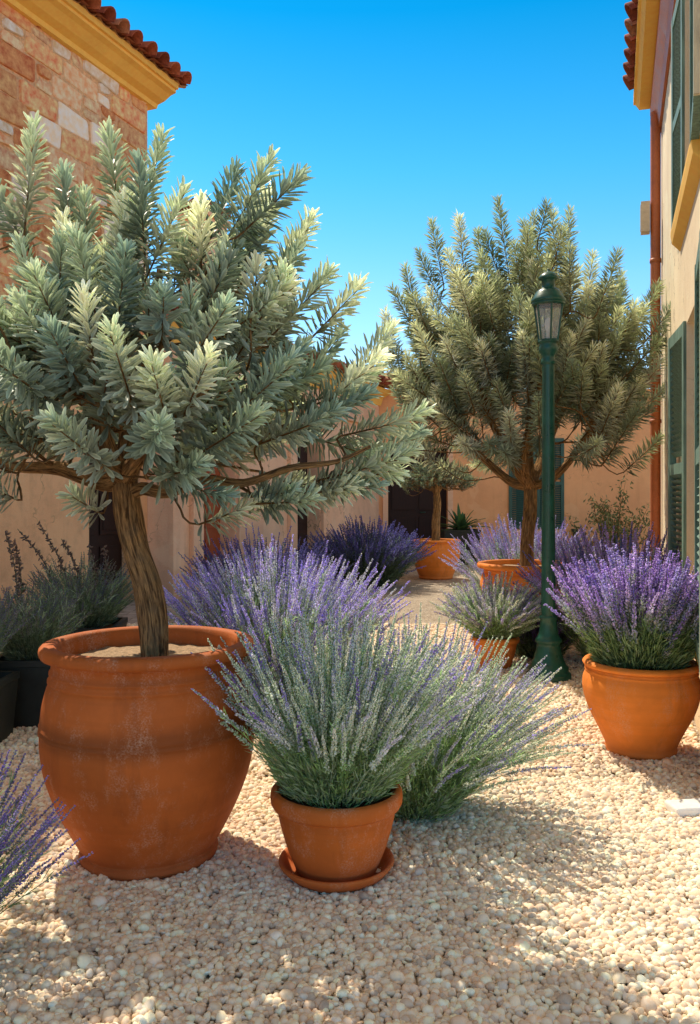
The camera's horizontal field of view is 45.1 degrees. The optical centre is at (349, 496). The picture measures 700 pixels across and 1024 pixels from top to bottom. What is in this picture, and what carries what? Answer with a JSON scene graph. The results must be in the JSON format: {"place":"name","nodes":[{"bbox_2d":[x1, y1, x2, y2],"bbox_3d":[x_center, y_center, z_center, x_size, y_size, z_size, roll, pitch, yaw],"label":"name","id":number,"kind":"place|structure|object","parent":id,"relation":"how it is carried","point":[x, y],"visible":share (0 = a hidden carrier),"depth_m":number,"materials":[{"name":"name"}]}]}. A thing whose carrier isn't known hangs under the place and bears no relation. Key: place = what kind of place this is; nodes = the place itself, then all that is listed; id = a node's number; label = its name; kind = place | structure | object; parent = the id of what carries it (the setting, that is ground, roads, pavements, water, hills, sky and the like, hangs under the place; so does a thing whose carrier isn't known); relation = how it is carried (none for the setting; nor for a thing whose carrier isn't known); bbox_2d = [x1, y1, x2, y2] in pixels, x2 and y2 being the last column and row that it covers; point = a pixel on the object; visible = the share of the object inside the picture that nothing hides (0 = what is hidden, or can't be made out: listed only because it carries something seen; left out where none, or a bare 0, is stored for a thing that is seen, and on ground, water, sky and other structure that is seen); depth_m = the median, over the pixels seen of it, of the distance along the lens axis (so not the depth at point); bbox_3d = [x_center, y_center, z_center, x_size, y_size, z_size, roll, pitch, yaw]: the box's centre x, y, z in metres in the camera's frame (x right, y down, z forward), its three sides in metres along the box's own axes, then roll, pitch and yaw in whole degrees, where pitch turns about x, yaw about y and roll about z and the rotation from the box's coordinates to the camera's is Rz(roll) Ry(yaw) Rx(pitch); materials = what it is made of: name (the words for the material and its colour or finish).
{"place":"outdoors","nodes":[
{"label":"outdoors","id":0,"kind":"place"},
{"bbox_2d":[1,565,699,1023],"bbox_3d":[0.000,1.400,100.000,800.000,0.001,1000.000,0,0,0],"label":"ground","id":1,"kind":"structure","parent":0,"point":[423,591],"depth_m":9.77,"materials":[{"name":"beige gravel"}]},
{"bbox_2d":[0,671,19,742],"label":"planter","id":2,"kind":"object","parent":1,"relation":"on","point":[8,686],"visible":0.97,"depth_m":4.81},
{"bbox_2d":[0,586,38,656],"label":"herb plant","id":3,"kind":"object","parent":2,"relation":"on","point":[10,618],"visible":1,"depth_m":4.78,"materials":[{"name":"green plant"}]},
{"bbox_2d":[0,749,92,919],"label":"lavender","id":4,"kind":"object","parent":1,"relation":"on","point":[14,862],"visible":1,"depth_m":2.57,"materials":[{"name":"purple plant"}]},
{"bbox_2d":[0,0,191,610],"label":"brick house","id":5,"kind":"structure","parent":1,"relation":"on","point":[74,72],"depth_m":9.88,"materials":[{"name":"beige brick"}]},
{"bbox_2d":[89,444,121,592],"bbox_3d":[-3.310,0.050,10.990,0.084,2.700,1.040,0,0,22],"label":"door","id":6,"kind":"structure","parent":5,"relation":"in","point":[102,533],"depth_m":11.11,"materials":[{"name":"brown wood"}]},
{"bbox_2d":[179,522,352,624],"bbox_3d":[-0.839,0.823,8.426,1.783,1.134,1.714,0,0,0],"label":"lavender","id":7,"kind":"object","parent":1,"relation":"on","point":[249,549],"visible":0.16,"depth_m":8.36,"materials":[{"name":"purple plant"}]},
{"bbox_2d":[147,198,392,599],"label":"terraced house","id":8,"kind":"structure","parent":1,"relation":"on","point":[171,533],"depth_m":13.60,"materials":[{"name":"beige paint"}]},
{"bbox_2d":[204,461,219,574],"bbox_3d":[-2.209,0.140,12.634,0.084,2.480,0.980,0,0,22],"label":"door","id":9,"kind":"structure","parent":8,"relation":"in","point":[212,531],"depth_m":12.82,"materials":[{"name":"red wood"}]},
{"bbox_2d":[298,446,306,567],"bbox_3d":[-1.022,0.115,15.549,0.084,2.530,1.076,0,0,22],"label":"door","id":10,"kind":"structure","parent":8,"relation":"in","point":[302,523],"depth_m":15.80,"materials":[{"name":"brown wood"}]},
{"bbox_2d":[0,622,699,1023],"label":"gravel","id":11,"kind":"structure","parent":1,"relation":"on","point":[582,800],"depth_m":2.77,"materials":[{"name":"beige gravel"}]},
{"bbox_2d":[0,653,50,727],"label":"planter","id":12,"kind":"object","parent":11,"relation":"on","point":[32,682],"visible":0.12,"depth_m":5.05,"materials":[{"name":"plastic"}]},
{"bbox_2d":[4,530,28,635],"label":"seed stalk","id":13,"kind":"object","parent":12,"relation":"on","point":[16,576],"visible":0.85,"depth_m":5.20,"materials":[{"name":"plant"}]},
{"bbox_2d":[11,539,27,621],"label":"seed stalk","id":14,"kind":"object","parent":12,"relation":"on","point":[18,560],"visible":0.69,"depth_m":5.27,"materials":[{"name":"green plant"}]},
{"bbox_2d":[0,579,93,659],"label":"herb plant","id":15,"kind":"object","parent":12,"relation":"on","point":[34,633],"visible":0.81,"depth_m":5.12,"materials":[{"name":"green plant"}]},
{"bbox_2d":[70,617,127,633],"bbox_3d":[-2.020,1.175,6.350,0.572,0.450,0.572,0,0,-4],"label":"planter","id":16,"kind":"object","parent":11,"relation":"on","point":[121,621],"visible":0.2,"depth_m":6.37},
{"bbox_2d":[19,531,55,582],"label":"seed stalk","id":17,"kind":"object","parent":16,"relation":"on","point":[35,549],"visible":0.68,"depth_m":6.38,"materials":[{"name":"plant"}]},
{"bbox_2d":[37,521,70,597],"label":"seed stalk","id":18,"kind":"object","parent":16,"relation":"on","point":[60,560],"visible":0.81,"depth_m":6.31,"materials":[{"name":"plant"}]},
{"bbox_2d":[12,550,134,627],"bbox_3d":[-2.000,0.693,6.347,1.018,0.588,0.988,0,0,0],"label":"herb plant","id":19,"kind":"object","parent":16,"relation":"on","point":[110,604],"visible":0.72,"depth_m":6.24,"materials":[{"name":"green plant"}]},
{"bbox_2d":[61,539,85,586],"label":"seed stalk","id":20,"kind":"object","parent":16,"relation":"on","point":[73,560],"visible":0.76,"depth_m":6.24,"materials":[{"name":"plant"}]},
{"bbox_2d":[87,545,101,591],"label":"seed stalk","id":21,"kind":"object","parent":16,"relation":"on","point":[95,572],"visible":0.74,"depth_m":6.45,"materials":[{"name":"plant"}]},
{"bbox_2d":[95,545,109,627],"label":"seed stalk","id":22,"kind":"object","parent":16,"relation":"on","point":[105,561],"visible":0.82,"depth_m":6.31,"materials":[{"name":"green plant"}]},
{"bbox_2d":[37,625,254,881],"bbox_3d":[-0.785,0.979,3.302,0.825,0.834,0.819,0,0,0],"label":"terracotta pot","id":23,"kind":"object","parent":11,"relation":"on","point":[145,761],"visible":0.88,"depth_m":2.98,"materials":[{"name":"ceramic"}]},
{"bbox_2d":[0,110,440,656],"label":"olive tree","id":24,"kind":"object","parent":23,"relation":"on","point":[78,340],"visible":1,"depth_m":3.02,"materials":[{"name":"green plant"}]},
{"bbox_2d":[163,534,413,692],"bbox_3d":[-0.489,0.827,5.997,1.888,1.130,1.947,0,0,0],"label":"lavender","id":25,"kind":"object","parent":11,"relation":"on","point":[212,603],"visible":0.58,"depth_m":5.70,"materials":[{"name":"purple plant"}]},
{"bbox_2d":[278,847,393,892],"bbox_3d":[-0.050,1.367,3.124,0.430,0.059,0.430,0,0,0],"label":"saucer","id":26,"kind":"object","parent":11,"relation":"on","point":[288,868],"visible":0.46,"depth_m":2.97,"materials":[{"name":"orange ceramic"}]},
{"bbox_2d":[270,781,402,881],"bbox_3d":[-0.050,1.226,3.124,0.490,0.301,0.490,0,0,0],"label":"terracotta pot","id":27,"kind":"object","parent":26,"relation":"on","point":[336,844],"visible":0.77,"depth_m":2.95,"materials":[{"name":"ceramic"}]},
{"bbox_2d":[190,595,499,808],"bbox_3d":[-0.026,0.736,3.147,1.118,0.729,1.230,0,0,0],"label":"lavender","id":28,"kind":"object","parent":27,"relation":"on","point":[336,734],"visible":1,"depth_m":2.95,"materials":[{"name":"green plant"}]},
{"bbox_2d":[304,602,594,823],"bbox_3d":[0.292,0.938,3.745,1.514,0.904,1.532,0,0,0],"label":"lavender","id":29,"kind":"object","parent":11,"relation":"on","point":[455,765],"visible":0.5,"depth_m":3.51,"materials":[{"name":"green plant"}]},
{"bbox_2d":[470,636,519,668],"bbox_3d":[1.186,1.268,6.900,0.402,0.256,0.398,0,0,0],"label":"terracotta pot","id":30,"kind":"object","parent":11,"relation":"on","point":[511,646],"visible":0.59,"depth_m":6.76,"materials":[{"name":"ceramic"}]},
{"bbox_2d":[429,571,560,639],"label":"lavender","id":31,"kind":"object","parent":30,"relation":"on","point":[499,610],"visible":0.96,"depth_m":6.71,"materials":[{"name":"green plant"}]},
{"bbox_2d":[477,559,562,608],"bbox_3d":[1.743,1.022,8.299,0.973,0.748,0.975,0,0,0],"label":"terracotta pot","id":32,"kind":"object","parent":11,"relation":"on","point":[497,566],"visible":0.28,"depth_m":7.99,"materials":[{"name":"ceramic"}]},
{"bbox_2d":[377,194,670,565],"bbox_3d":[1.773,-1.158,8.200,2.761,3.678,2.476,0,0,-31],"label":"olive tree","id":33,"kind":"object","parent":32,"relation":"on","point":[478,364],"visible":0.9,"depth_m":7.79,"materials":[{"name":"green plant"}]},
{"bbox_2d":[526,268,570,683],"bbox_3d":[1.520,-0.175,6.450,0.340,3.150,0.340,0,0,0],"label":"lamp post","id":34,"kind":"object","parent":11,"relation":"on","point":[548,300],"visible":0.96,"depth_m":6.40,"materials":[{"name":"green metal"}]},
{"bbox_2d":[582,654,699,759],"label":"terracotta pot","id":35,"kind":"object","parent":11,"relation":"on","point":[642,714],"visible":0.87,"depth_m":4.39,"materials":[{"name":"ceramic"}]},
{"bbox_2d":[544,541,698,669],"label":"lavender","id":36,"kind":"object","parent":35,"relation":"on","point":[643,616],"visible":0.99,"depth_m":4.39,"materials":[{"name":"purple plant"}]},
{"bbox_2d":[664,798,699,817],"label":"stepping stone","id":37,"kind":"object","parent":11,"relation":"on","point":[682,808],"visible":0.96,"depth_m":3.70,"materials":[{"name":"white stone"}]},
{"bbox_2d":[299,515,436,588],"bbox_3d":[0.265,0.837,13.028,2.115,1.126,2.147,0,0,0],"label":"lavender","id":38,"kind":"object","parent":1,"relation":"on","point":[386,550],"visible":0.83,"depth_m":12.61,"materials":[{"name":"purple plant"}]},
{"bbox_2d":[414,538,459,579],"bbox_3d":[1.473,1.063,14.434,0.846,0.666,0.842,0,0,0],"label":"terracotta pot","id":39,"kind":"object","parent":1,"relation":"on","point":[436,568],"visible":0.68,"depth_m":14.11,"materials":[{"name":"ceramic"}]},
{"bbox_2d":[395,460,481,540],"bbox_3d":[1.494,0.097,14.468,1.490,1.481,1.401,0,0,-19],"label":"clipped tree","id":40,"kind":"object","parent":39,"relation":"on","point":[422,477],"visible":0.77,"depth_m":14.34,"materials":[{"name":"green plant"}]},
{"bbox_2d":[379,370,649,558],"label":"back building","id":41,"kind":"structure","parent":1,"relation":"on","point":[490,500],"depth_m":19.00,"materials":[{"name":"paint"}]},
{"bbox_2d":[388,449,445,557],"bbox_3d":[1.530,0.150,19.179,1.340,2.500,0.142,0,0,0],"label":"door","id":42,"kind":"structure","parent":41,"relation":"in","point":[412,512],"depth_m":19.17,"materials":[{"name":"brown wood"}]},
{"bbox_2d":[438,515,603,583],"bbox_3d":[2.008,0.780,9.557,1.993,1.264,1.884,0,0,0],"label":"lavender","id":43,"kind":"object","parent":1,"relation":"on","point":[492,552],"visible":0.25,"depth_m":9.47,"materials":[{"name":"purple plant"}]},
{"bbox_2d":[623,0,699,734],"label":"cream house","id":44,"kind":"structure","parent":1,"relation":"on","point":[661,67],"depth_m":6.45,"materials":[{"name":"paint"}]},
{"label":"planting bed","id":45,"kind":"structure","parent":1,"relation":"on","visible":0},
{"bbox_2d":[514,596,579,658],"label":"lavender","id":46,"kind":"object","parent":45,"relation":"on","point":[526,645],"visible":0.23,"depth_m":7.13,"materials":[{"name":"green plant"}]},
{"bbox_2d":[507,521,679,656],"bbox_3d":[2.217,0.792,6.933,1.874,1.197,1.847,0,0,0],"label":"lavender","id":47,"kind":"object","parent":45,"relation":"on","point":[564,556],"visible":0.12,"depth_m":6.87,"materials":[{"name":"purple plant"}]},
{"bbox_2d":[114,559,597,623],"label":"pavement","id":48,"kind":"structure","parent":0,"point":[129,612],"depth_m":10.16,"materials":[{"name":"beige stone"}]},
{"bbox_2d":[440,529,480,564],"bbox_3d":[2.306,1.040,17.600,0.752,0.720,0.752,0,0,0],"label":"planter","id":49,"kind":"object","parent":48,"relation":"on","point":[447,534],"visible":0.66,"depth_m":17.24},
{"bbox_2d":[440,504,490,529],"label":"leafy plant","id":50,"kind":"object","parent":49,"relation":"on","point":[460,521],"visible":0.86,"depth_m":17.53,"materials":[{"name":"green plant"}]},
{"bbox_2d":[568,474,649,552],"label":"shrub","id":51,"kind":"object","parent":48,"relation":"on","point":[610,523],"visible":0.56,"depth_m":17.47,"materials":[{"name":"green plant"}]},
{"bbox_2d":[101,0,649,388],"label":"sky","id":52,"kind":"structure","parent":0,"point":[402,114],"materials":[{"name":"blue"}]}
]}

